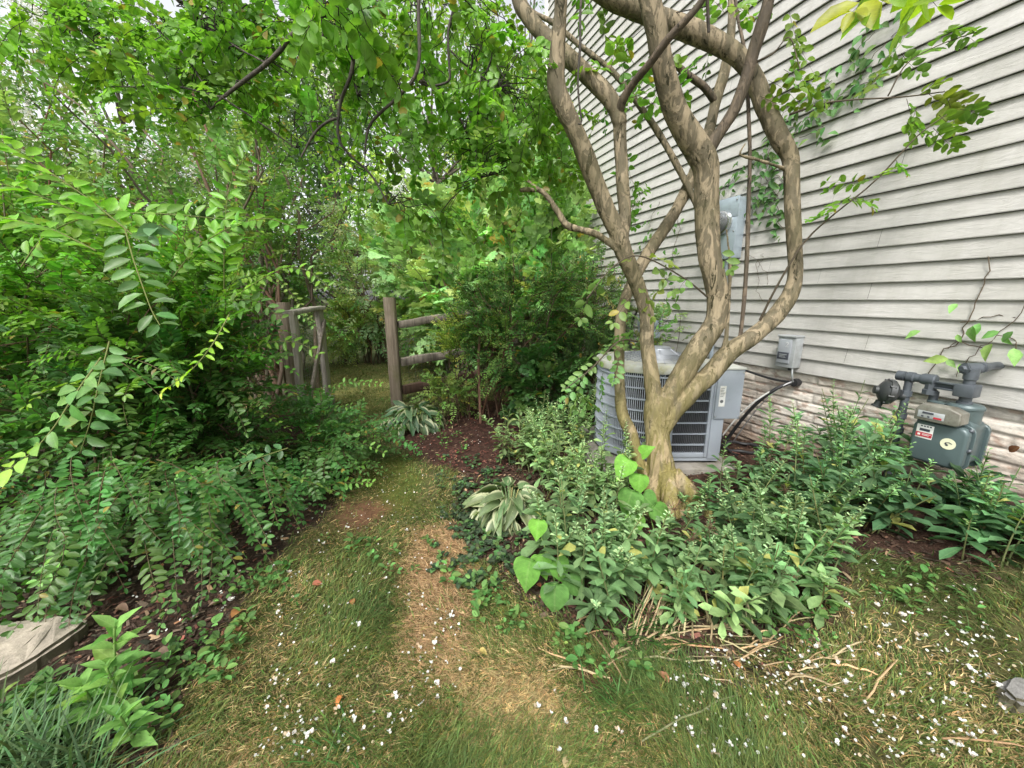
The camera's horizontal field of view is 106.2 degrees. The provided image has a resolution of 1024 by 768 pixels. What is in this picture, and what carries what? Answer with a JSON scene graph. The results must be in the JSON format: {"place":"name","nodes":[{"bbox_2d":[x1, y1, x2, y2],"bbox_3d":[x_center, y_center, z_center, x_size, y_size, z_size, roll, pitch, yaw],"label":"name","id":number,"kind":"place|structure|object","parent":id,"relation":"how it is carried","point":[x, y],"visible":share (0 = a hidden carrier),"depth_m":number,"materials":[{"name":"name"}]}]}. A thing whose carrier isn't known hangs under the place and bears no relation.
{"place":"outdoors","nodes":[
{"label":"outdoors","id":0,"kind":"place"},
{"bbox_2d":[0,0,218,393],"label":"flowering crepe myrtle","id":1,"kind":"object","parent":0,"point":[92,152],"visible":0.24,"depth_m":3.78,"materials":[{"name":"green plant"}]},
{"bbox_2d":[0,3,406,401],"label":"flowering crepe myrtle","id":2,"kind":"object","parent":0,"point":[280,187],"visible":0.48,"depth_m":4.22,"materials":[{"name":"green plant"}]},
{"bbox_2d":[0,0,544,299],"label":"sky","id":3,"kind":"structure","parent":0,"point":[168,5],"materials":[{"name":"white"}]},
{"bbox_2d":[353,164,553,379],"bbox_3d":[-0.741,-1.632,5.896,3.157,3.103,2.428,-6,14,-24],"label":"fig tree","id":4,"kind":"object","parent":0,"point":[416,284],"visible":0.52,"depth_m":5.33,"materials":[{"name":"green plant"}]},
{"bbox_2d":[0,355,1023,767],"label":"lawn grass","id":5,"kind":"structure","parent":0,"point":[466,729],"depth_m":1.19,"materials":[{"name":"green plant"}]},
{"bbox_2d":[304,731,309,738],"bbox_3d":[-0.564,0.963,1.056,0.016,0.010,0.024,-17,30,-20],"label":"fallen blossom","id":6,"kind":"object","parent":5,"relation":"on","point":[306,733],"visible":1,"depth_m":1.06,"materials":[{"name":"white plant"}]},
{"bbox_2d":[312,580,321,584],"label":"fallen leaf","id":7,"kind":"object","parent":5,"relation":"on","point":[315,582],"visible":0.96,"depth_m":1.62,"materials":[{"name":"orange plant"}]},
{"bbox_2d":[335,695,342,705],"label":"fallen leaf","id":8,"kind":"object","parent":5,"relation":"on","point":[338,697],"visible":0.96,"depth_m":1.16,"materials":[{"name":"orange plant"}]},
{"bbox_2d":[479,647,486,654],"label":"fallen leaf","id":9,"kind":"object","parent":5,"relation":"on","point":[481,649],"visible":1,"depth_m":1.31,"materials":[{"name":"yellow plant"}]},
{"bbox_2d":[562,756,571,767],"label":"fallen leaf","id":10,"kind":"object","parent":5,"relation":"on","point":[564,760],"visible":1,"depth_m":1.00,"materials":[{"name":"beige plant"}]},
{"bbox_2d":[655,671,669,681],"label":"fallen leaf","id":11,"kind":"object","parent":5,"relation":"on","point":[662,676],"visible":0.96,"depth_m":1.23,"materials":[{"name":"plant"}]},
{"bbox_2d":[950,681,957,685],"bbox_3d":[1.342,0.907,1.168,0.019,0.012,0.016,-18,23,-41],"label":"fallen blossom","id":12,"kind":"object","parent":5,"relation":"on","point":[953,683],"visible":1,"depth_m":1.17,"materials":[{"name":"white plant"}]},
{"bbox_2d":[967,663,977,672],"bbox_3d":[1.438,0.891,1.204,0.017,0.010,0.026,-6,25,10],"label":"fallen blossom","id":13,"kind":"object","parent":5,"relation":"on","point":[969,666],"visible":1,"depth_m":1.20,"materials":[{"name":"white plant"}]},
{"bbox_2d":[968,748,977,755],"bbox_3d":[1.209,0.969,1.011,0.018,0.010,0.018,-4,29,-14],"label":"fallen blossom","id":14,"kind":"object","parent":5,"relation":"on","point":[972,753],"visible":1,"depth_m":1.01,"materials":[{"name":"white plant"}]},
{"bbox_2d":[995,681,1002,686],"bbox_3d":[1.451,0.896,1.148,0.025,0.010,0.017,12,28,-5],"label":"fallen blossom","id":15,"kind":"object","parent":5,"relation":"on","point":[998,684],"visible":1,"depth_m":1.15,"materials":[{"name":"white plant"}]},
{"bbox_2d":[998,702,1006,709],"bbox_3d":[1.406,0.923,1.102,0.011,0.011,0.019,5,13,20],"label":"fallen blossom","id":16,"kind":"object","parent":5,"relation":"on","point":[1004,707],"visible":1,"depth_m":1.10,"materials":[{"name":"white plant"}]},
{"bbox_2d":[0,300,1023,767],"bbox_3d":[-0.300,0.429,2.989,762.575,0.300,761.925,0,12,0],"label":"ground","id":17,"kind":"structure","parent":0,"point":[374,512],"depth_m":1.52,"materials":[{"name":"green plant"}]},
{"bbox_2d":[1,69,67,206],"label":"background tree","id":18,"kind":"object","parent":17,"relation":"on","point":[34,115],"depth_m":9.26,"materials":[{"name":"green plant"}]},
{"bbox_2d":[0,616,88,689],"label":"flat stone","id":19,"kind":"object","parent":17,"relation":"on","point":[26,650],"visible":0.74,"depth_m":1.31,"materials":[{"name":"beige stone"}]},
{"bbox_2d":[0,12,128,208],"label":"background tree","id":20,"kind":"object","parent":17,"relation":"on","point":[55,139],"visible":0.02,"depth_m":6.56,"materials":[{"name":"green plant"}]},
{"bbox_2d":[47,606,164,758],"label":"pale leafy plant","id":21,"kind":"object","parent":17,"relation":"on","point":[106,661],"visible":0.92,"depth_m":1.09,"materials":[{"name":"green plant"}]},
{"bbox_2d":[0,649,212,767],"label":"strap leaf clump","id":22,"kind":"object","parent":17,"relation":"on","point":[42,749],"visible":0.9,"depth_m":1.01,"materials":[{"name":"green plant"}]},
{"bbox_2d":[0,0,306,262],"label":"background tree","id":23,"kind":"object","parent":17,"relation":"on","point":[117,95],"visible":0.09,"depth_m":6.23,"materials":[{"name":"green plant"}]},
{"bbox_2d":[0,121,353,638],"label":"arching shrub","id":24,"kind":"object","parent":17,"relation":"on","point":[134,349],"visible":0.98,"depth_m":1.74,"materials":[{"name":"green plant"}]},
{"bbox_2d":[89,72,383,300],"bbox_3d":[-7.671,-5.117,11.615,7.189,7.784,6.612,-7,14,-28],"label":"background tree","id":25,"kind":"object","parent":17,"relation":"on","point":[269,180],"visible":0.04,"depth_m":10.66,"materials":[{"name":"green plant"}]},
{"bbox_2d":[71,377,422,549],"bbox_3d":[-1.517,0.480,2.502,1.452,0.900,1.827,9,15,35],"label":"sprawling shrub","id":26,"kind":"object","parent":17,"relation":"on","point":[328,425],"visible":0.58,"depth_m":2.40,"materials":[{"name":"green plant"}]},
{"bbox_2d":[188,229,338,376],"bbox_3d":[-3.859,-1.165,5.851,2.332,2.632,1.876,0,12,0],"label":"dense shrub","id":27,"kind":"object","parent":17,"relation":"on","point":[301,287],"visible":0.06,"depth_m":5.72,"materials":[{"name":"green plant"}]},
{"bbox_2d":[276,302,296,413],"bbox_3d":[-2.320,-0.163,4.045,0.107,1.360,0.101,0,12,0],"label":"gate post","id":28,"kind":"object","parent":17,"relation":"on","point":[290,377],"visible":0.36,"depth_m":3.96,"materials":[{"name":"wood"}]},
{"bbox_2d":[282,306,334,422],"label":"garden gate","id":29,"kind":"structure","parent":17,"relation":"on","point":[321,322],"depth_m":3.94,"materials":[{"name":"wood"}]},
{"bbox_2d":[231,0,414,343],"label":"background tree","id":30,"kind":"object","parent":17,"relation":"on","point":[332,136],"visible":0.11,"depth_m":9.04,"materials":[{"name":"green plant"}]},
{"bbox_2d":[303,285,379,365],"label":"pale bush","id":31,"kind":"object","parent":17,"relation":"on","point":[344,346],"visible":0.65,"depth_m":7.00,"materials":[{"name":"green plant"}]},
{"bbox_2d":[288,203,410,364],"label":"dense shrub","id":32,"kind":"object","parent":17,"relation":"on","point":[378,325],"visible":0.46,"depth_m":6.95,"materials":[{"name":"green plant"}]},
{"bbox_2d":[380,314,426,357],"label":"pale bush","id":33,"kind":"object","parent":17,"relation":"on","point":[404,353],"visible":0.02,"depth_m":7.39,"materials":[{"name":"green plant"}]},
{"bbox_2d":[379,400,446,437],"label":"hosta plant","id":34,"kind":"object","parent":17,"relation":"on","point":[425,425],"visible":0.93,"depth_m":3.56,"materials":[{"name":"green plant"}]},
{"bbox_2d":[347,117,499,274],"bbox_3d":[-2.311,-6.351,15.224,6.777,8.533,7.653,0,12,0],"label":"background tree","id":35,"kind":"object","parent":17,"relation":"on","point":[400,161],"depth_m":13.20,"materials":[{"name":"green plant"}]},
{"bbox_2d":[308,0,543,325],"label":"background tree","id":36,"kind":"object","parent":17,"relation":"on","point":[435,178],"visible":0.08,"depth_m":8.38,"materials":[{"name":"green plant"}]},
{"bbox_2d":[410,363,485,430],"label":"bush","id":37,"kind":"object","parent":17,"relation":"on","point":[449,381],"visible":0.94,"depth_m":3.81,"materials":[{"name":"green plant"}]},
{"bbox_2d":[383,297,537,404],"bbox_3d":[-0.192,-0.536,5.323,3.174,1.538,0.176,-10,16,-39],"label":"rail fence","id":38,"kind":"object","parent":17,"relation":"on","point":[398,390],"visible":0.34,"depth_m":4.43,"materials":[{"name":"wood"}]},
{"bbox_2d":[425,298,512,415],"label":"fine leaf shrub","id":39,"kind":"object","parent":17,"relation":"on","point":[444,338],"visible":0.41,"depth_m":3.96,"materials":[{"name":"green plant"}]},
{"bbox_2d":[426,453,533,589],"bbox_3d":[-0.193,0.692,2.302,0.695,0.048,1.466,0,12,0],"label":"bugleweed cover","id":40,"kind":"object","parent":17,"relation":"on","point":[468,522],"visible":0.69,"depth_m":1.94,"materials":[{"name":"green plant"}]},
{"bbox_2d":[418,16,543,333],"bbox_3d":[0.183,-5.103,10.454,5.838,8.182,5.723,0,12,0],"label":"background tree","id":41,"kind":"object","parent":17,"relation":"on","point":[467,52],"visible":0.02,"depth_m":9.54,"materials":[{"name":"green plant"}]},
{"bbox_2d":[0,372,985,758],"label":"weeds","id":42,"kind":"object","parent":17,"relation":"on","point":[40,682],"visible":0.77,"depth_m":1.33,"materials":[{"name":"green plant"}]},
{"bbox_2d":[0,0,994,521],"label":"crepe myrtle tree","id":43,"kind":"object","parent":17,"relation":"on","point":[352,40],"visible":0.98,"depth_m":2.02,"materials":[{"name":"brown plant"}]},
{"bbox_2d":[457,0,544,325],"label":"background tree","id":44,"kind":"object","parent":17,"relation":"on","point":[534,7],"visible":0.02,"depth_m":10.54,"materials":[{"name":"green plant"}]},
{"bbox_2d":[462,477,546,537],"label":"hosta plant","id":45,"kind":"object","parent":17,"relation":"on","point":[493,513],"visible":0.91,"depth_m":2.06,"materials":[{"name":"green plant"}]},
{"bbox_2d":[0,400,1023,767],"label":"wood mulch","id":46,"kind":"object","parent":17,"relation":"on","point":[264,552],"visible":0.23,"depth_m":1.52,"materials":[{"name":"brown wood"}]},
{"bbox_2d":[113,602,128,611],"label":"fallen leaf","id":47,"kind":"object","parent":46,"relation":"on","point":[122,606],"visible":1,"depth_m":1.50,"materials":[{"name":"brown plant"}]},
{"bbox_2d":[156,646,168,657],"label":"fallen leaf","id":48,"kind":"object","parent":46,"relation":"on","point":[163,649],"visible":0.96,"depth_m":1.31,"materials":[{"name":"brown plant"}]},
{"bbox_2d":[208,598,222,606],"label":"fallen leaf","id":49,"kind":"object","parent":46,"relation":"on","point":[219,601],"visible":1,"depth_m":1.52,"materials":[{"name":"beige plant"}]},
{"bbox_2d":[231,609,242,617],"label":"fallen leaf","id":50,"kind":"object","parent":46,"relation":"on","point":[234,612],"visible":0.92,"depth_m":1.47,"materials":[{"name":"orange plant"}]},
{"bbox_2d":[477,337,481,422],"bbox_3d":[-0.314,-0.004,3.726,0.039,0.907,0.030,0,12,0],"label":"rusty stake","id":51,"kind":"object","parent":46,"relation":"in","point":[479,391],"visible":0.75,"depth_m":3.72,"materials":[{"name":"brown metal"}]},
{"bbox_2d":[513,518,583,612],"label":"heart leaf seedling","id":52,"kind":"object","parent":46,"relation":"on","point":[528,575],"visible":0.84,"depth_m":1.54,"materials":[{"name":"green plant"}]},
{"bbox_2d":[521,456,872,641],"bbox_3d":[0.789,0.620,1.648,1.497,0.534,0.925,0,12,0],"label":"leafy perennial","id":53,"kind":"object","parent":46,"relation":"on","point":[617,567],"visible":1,"depth_m":1.52,"materials":[{"name":"green plant"}]},
{"bbox_2d":[637,483,801,622],"bbox_3d":[0.926,0.700,1.675,0.925,0.320,0.644,0,12,0],"label":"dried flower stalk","id":54,"kind":"object","parent":46,"relation":"on","point":[673,508],"visible":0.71,"depth_m":1.68,"materials":[{"name":"green plant"}]},
{"bbox_2d":[538,566,1023,746],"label":"dry stalk litter","id":55,"kind":"object","parent":46,"relation":"on","point":[711,626],"visible":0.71,"depth_m":1.34,"materials":[{"name":"beige plant"}]},
{"bbox_2d":[426,233,635,418],"bbox_3d":[0.152,-0.561,3.853,2.171,1.886,1.636,0,12,0],"label":"fine leaf shrub","id":56,"kind":"object","parent":17,"relation":"on","point":[560,300],"visible":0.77,"depth_m":3.77,"materials":[{"name":"green plant"}]},
{"bbox_2d":[466,128,603,383],"bbox_3d":[0.288,-1.669,5.309,1.900,3.379,1.879,0,12,0],"label":"fig tree","id":57,"kind":"object","parent":17,"relation":"on","point":[541,233],"visible":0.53,"depth_m":4.74,"materials":[{"name":"green plant"}]},
{"bbox_2d":[486,335,594,433],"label":"broad leaf shrub","id":58,"kind":"object","parent":17,"relation":"on","point":[533,367],"visible":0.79,"depth_m":3.53,"materials":[{"name":"green plant"}]},
{"bbox_2d":[285,587,826,767],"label":"tall grass tufts","id":59,"kind":"object","parent":17,"relation":"on","point":[338,731],"visible":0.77,"depth_m":1.20,"materials":[{"name":"green plant"}]},
{"bbox_2d":[478,377,652,538],"bbox_3d":[0.526,0.355,2.589,1.049,0.626,1.472,-7,14,-29],"label":"leafy perennial","id":60,"kind":"object","parent":17,"relation":"on","point":[544,442],"visible":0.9,"depth_m":2.41,"materials":[{"name":"green plant"}]},
{"bbox_2d":[117,415,1023,757],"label":"fallen petals","id":61,"kind":"object","parent":17,"relation":"on","point":[683,675],"visible":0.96,"depth_m":1.18,"materials":[{"name":"white plant"}]},
{"bbox_2d":[518,240,637,400],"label":"fine leaf shrub","id":62,"kind":"object","parent":17,"relation":"on","point":[592,267],"visible":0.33,"depth_m":4.26,"materials":[{"name":"green plant"}]},
{"bbox_2d":[545,315,636,420],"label":"broad leaf shrub","id":63,"kind":"object","parent":17,"relation":"on","point":[594,348],"visible":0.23,"depth_m":3.72,"materials":[{"name":"green plant"}]},
{"bbox_2d":[614,445,669,551],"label":"heart leaf seedling","id":64,"kind":"object","parent":17,"relation":"on","point":[639,483],"visible":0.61,"depth_m":2.00,"materials":[{"name":"green plant"}]},
{"bbox_2d":[579,426,736,479],"bbox_3d":[1.040,0.562,3.046,0.970,0.180,0.910,0,12,0],"label":"concrete pad","id":65,"kind":"object","parent":17,"relation":"on","point":[687,468],"visible":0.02,"depth_m":2.67,"materials":[{"name":"grey concrete"}]},
{"bbox_2d":[594,345,746,461],"bbox_3d":[1.136,0.096,2.953,0.974,0.768,0.802,0,12,0],"label":"air conditioner","id":66,"kind":"object","parent":65,"relation":"on","point":[696,434],"visible":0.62,"depth_m":2.64,"materials":[{"name":"grey metal"}]},
{"bbox_2d":[677,436,770,518],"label":"leafy perennial","id":67,"kind":"object","parent":17,"relation":"on","point":[708,489],"visible":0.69,"depth_m":2.18,"materials":[{"name":"green plant"}]},
{"bbox_2d":[720,440,759,454],"bbox_3d":[1.720,0.476,2.892,0.284,0.035,0.223,0,12,0],"label":"drain hose","id":68,"kind":"object","parent":17,"relation":"on","point":[744,444],"visible":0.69,"depth_m":2.89,"materials":[{"name":"grey plastic"}]},
{"bbox_2d":[544,0,1023,501],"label":"house","id":69,"kind":"structure","parent":17,"relation":"on","point":[927,240],"depth_m":2.31,"materials":[{"name":"paint"}]},
{"bbox_2d":[628,308,637,350],"bbox_3d":[1.376,-0.528,4.332,0.030,0.660,0.177,-5,14,-22],"label":"black cable","id":70,"kind":"object","parent":69,"relation":"attached to","point":[631,327],"visible":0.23,"depth_m":4.33,"materials":[{"name":"rubber"}]},
{"bbox_2d":[637,313,661,338],"bbox_3d":[1.442,-0.617,4.051,0.093,0.250,0.290,-5,13,-20],"label":"utility box","id":71,"kind":"object","parent":69,"relation":"attached to","point":[656,333],"visible":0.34,"depth_m":3.95,"materials":[{"name":"grey metal"}]},
{"bbox_2d":[628,170,683,284],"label":"wall vine","id":72,"kind":"object","parent":69,"relation":"attached to","point":[674,252],"depth_m":3.78,"materials":[{"name":"green plant"}]},
{"bbox_2d":[709,259,727,358],"bbox_3d":[1.754,-0.575,3.259,0.053,0.913,0.106,-5,13,-20],"label":"conduit pipe","id":73,"kind":"object","parent":69,"relation":"attached to","point":[712,349],"visible":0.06,"depth_m":3.33,"materials":[{"name":"grey metal"}]},
{"bbox_2d":[719,195,746,259],"bbox_3d":[1.675,-1.240,3.089,0.220,0.460,0.262,-5,13,-20],"label":"electric meter box","id":74,"kind":"object","parent":69,"relation":"attached to","point":[732,213],"visible":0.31,"depth_m":3.00,"materials":[{"name":"grey metal"}]},
{"bbox_2d":[749,254,767,301],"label":"wall vine","id":75,"kind":"object","parent":69,"relation":"attached to","point":[757,271],"depth_m":2.92,"materials":[{"name":"green plant"}]},
{"bbox_2d":[723,378,801,440],"bbox_3d":[1.858,0.238,2.926,0.499,0.619,0.100,9,15,36],"label":"refrigerant line","id":76,"kind":"object","parent":69,"relation":"attached to","point":[796,383],"visible":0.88,"depth_m":2.90,"materials":[{"name":"black rubber"}]},
{"bbox_2d":[745,370,793,382],"bbox_3d":[1.877,-0.111,3.007,0.031,0.102,0.625,-5,14,-23],"label":"black cable","id":77,"kind":"object","parent":69,"relation":"attached to","point":[770,378],"visible":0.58,"depth_m":2.88,"materials":[{"name":"rubber"}]},
{"bbox_2d":[775,334,804,369],"bbox_3d":[1.959,-0.224,2.724,0.099,0.244,0.132,-5,13,-20],"label":"disconnect box","id":78,"kind":"object","parent":69,"relation":"attached to","point":[789,351],"visible":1,"depth_m":2.68,"materials":[{"name":"grey metal"}]},
{"bbox_2d":[776,339,792,363],"bbox_3d":[1.918,-0.231,2.711,0.015,0.168,0.090,-5,13,-20],"label":"door","id":79,"kind":"structure","parent":78,"relation":"in","point":[785,345],"depth_m":2.70,"materials":[{"name":"grey metal"}]},
{"bbox_2d":[719,11,900,242],"bbox_3d":[1.892,-1.577,2.646,0.097,1.162,1.122,-4,13,-19],"label":"wall vine","id":80,"kind":"object","parent":69,"relation":"attached to","point":[861,66],"depth_m":2.47,"materials":[{"name":"green plant"}]},
{"bbox_2d":[871,362,1004,476],"bbox_3d":[2.146,0.269,2.003,0.335,0.808,0.406,-5,13,-21],"label":"gas meter","id":81,"kind":"object","parent":69,"relation":"attached to","point":[945,433],"visible":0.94,"depth_m":1.84,"materials":[{"name":"metal"}]},
{"bbox_2d":[928,257,990,373],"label":"wall vine","id":82,"kind":"object","parent":69,"relation":"attached to","point":[951,363],"depth_m":1.91,"materials":[{"name":"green plant"}]},
{"bbox_2d":[905,304,1023,376],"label":"wall vine","id":83,"kind":"object","parent":69,"relation":"attached to","point":[1015,355],"depth_m":1.85,"materials":[{"name":"green plant"}]},
{"bbox_2d":[1008,445,1019,452],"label":"fallen leaf","id":84,"kind":"object","parent":69,"relation":"attached to","point":[1013,448],"visible":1,"depth_m":1.82,"materials":[{"name":"brown plant"}]},
{"bbox_2d":[742,380,926,539],"bbox_3d":[1.670,0.369,2.042,1.055,0.702,0.716,-8,15,-31],"label":"leafy perennial","id":85,"kind":"object","parent":17,"relation":"on","point":[844,448],"visible":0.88,"depth_m":1.90,"materials":[{"name":"green plant"}]},
{"bbox_2d":[852,442,948,537],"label":"leafy perennial","id":86,"kind":"object","parent":17,"relation":"on","point":[896,509],"visible":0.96,"depth_m":1.70,"materials":[{"name":"green plant"}]},
{"bbox_2d":[903,448,1016,516],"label":"leafy perennial","id":87,"kind":"object","parent":17,"relation":"on","point":[945,492],"visible":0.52,"depth_m":1.76,"materials":[{"name":"green plant"}]},
{"bbox_2d":[922,465,1023,569],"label":"leafy perennial","id":88,"kind":"object","parent":17,"relation":"on","point":[976,523],"visible":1,"depth_m":1.53,"materials":[{"name":"green plant"}]},
{"bbox_2d":[995,677,1023,717],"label":"stone","id":89,"kind":"object","parent":17,"relation":"on","point":[1012,690],"visible":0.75,"depth_m":1.12,"materials":[{"name":"grey stone"}]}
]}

